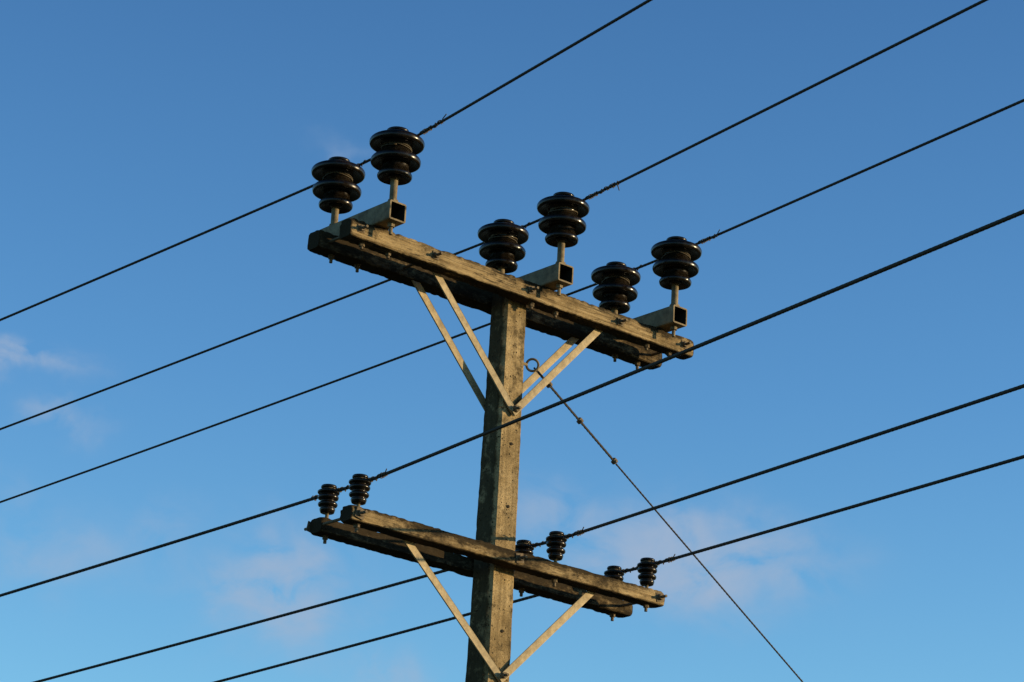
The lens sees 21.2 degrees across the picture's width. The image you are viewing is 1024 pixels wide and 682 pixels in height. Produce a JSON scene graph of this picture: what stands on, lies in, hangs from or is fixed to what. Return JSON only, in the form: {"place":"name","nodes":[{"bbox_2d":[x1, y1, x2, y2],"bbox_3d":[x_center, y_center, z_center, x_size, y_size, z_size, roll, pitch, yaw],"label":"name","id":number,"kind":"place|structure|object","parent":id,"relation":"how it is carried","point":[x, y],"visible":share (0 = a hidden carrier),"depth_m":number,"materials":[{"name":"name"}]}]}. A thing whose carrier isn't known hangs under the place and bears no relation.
{"place":"outdoors","nodes":[
{"label":"outdoors","id":0,"kind":"place"},
{"bbox_2d":[0,0,1023,681],"label":"sky","id":1,"kind":"structure","parent":0,"point":[131,131],"materials":[{"name":"blue"}]},
{"label":"ground","id":2,"kind":"structure","parent":0,"visible":0},
{"bbox_2d":[304,114,719,681],"bbox_3d":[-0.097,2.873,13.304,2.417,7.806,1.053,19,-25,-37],"label":"utility pole","id":3,"kind":"object","parent":2,"relation":"on","point":[497,564],"visible":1,"depth_m":14.21,"materials":[{"name":"wood"}]},
{"bbox_2d":[0,0,651,320],"bbox_3d":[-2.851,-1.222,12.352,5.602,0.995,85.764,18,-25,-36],"label":"power line","id":4,"kind":"object","parent":3,"relation":"attached to","point":[368,160],"visible":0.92,"depth_m":14.56,"materials":[{"name":"black metal"}]},
{"bbox_2d":[0,0,987,429],"bbox_3d":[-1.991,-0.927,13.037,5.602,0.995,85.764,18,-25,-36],"label":"power line","id":5,"kind":"object","parent":3,"relation":"attached to","point":[526,224],"visible":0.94,"depth_m":14.26,"materials":[{"name":"black metal"}]},
{"bbox_2d":[0,209,1023,596],"bbox_3d":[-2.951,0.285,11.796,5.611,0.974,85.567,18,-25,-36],"label":"power line","id":6,"kind":"object","parent":3,"relation":"attached to","point":[854,281],"visible":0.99,"depth_m":11.73,"materials":[{"name":"black metal"}]},
{"bbox_2d":[0,99,1023,502],"bbox_3d":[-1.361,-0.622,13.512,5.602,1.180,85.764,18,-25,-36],"label":"power line","id":7,"kind":"object","parent":3,"relation":"attached to","point":[568,295],"visible":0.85,"depth_m":16.19,"materials":[{"name":"black metal"}]},
{"bbox_2d":[33,384,1023,681],"bbox_3d":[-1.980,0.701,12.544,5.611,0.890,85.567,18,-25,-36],"label":"power line","id":8,"kind":"object","parent":3,"relation":"attached to","point":[575,532],"visible":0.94,"depth_m":13.60,"materials":[{"name":"black metal"}]},
{"bbox_2d":[214,455,1023,681],"bbox_3d":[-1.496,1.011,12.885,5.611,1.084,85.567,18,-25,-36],"label":"power line","id":9,"kind":"object","parent":3,"relation":"attached to","point":[705,549],"visible":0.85,"depth_m":14.01,"materials":[{"name":"black metal"}]},
{"bbox_2d":[524,358,802,681],"bbox_3d":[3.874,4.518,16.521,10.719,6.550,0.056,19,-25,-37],"label":"guy wire","id":10,"kind":"object","parent":3,"relation":"attached to","point":[581,421],"visible":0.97,"depth_m":14.75,"materials":[{"name":"metal"}]}
]}

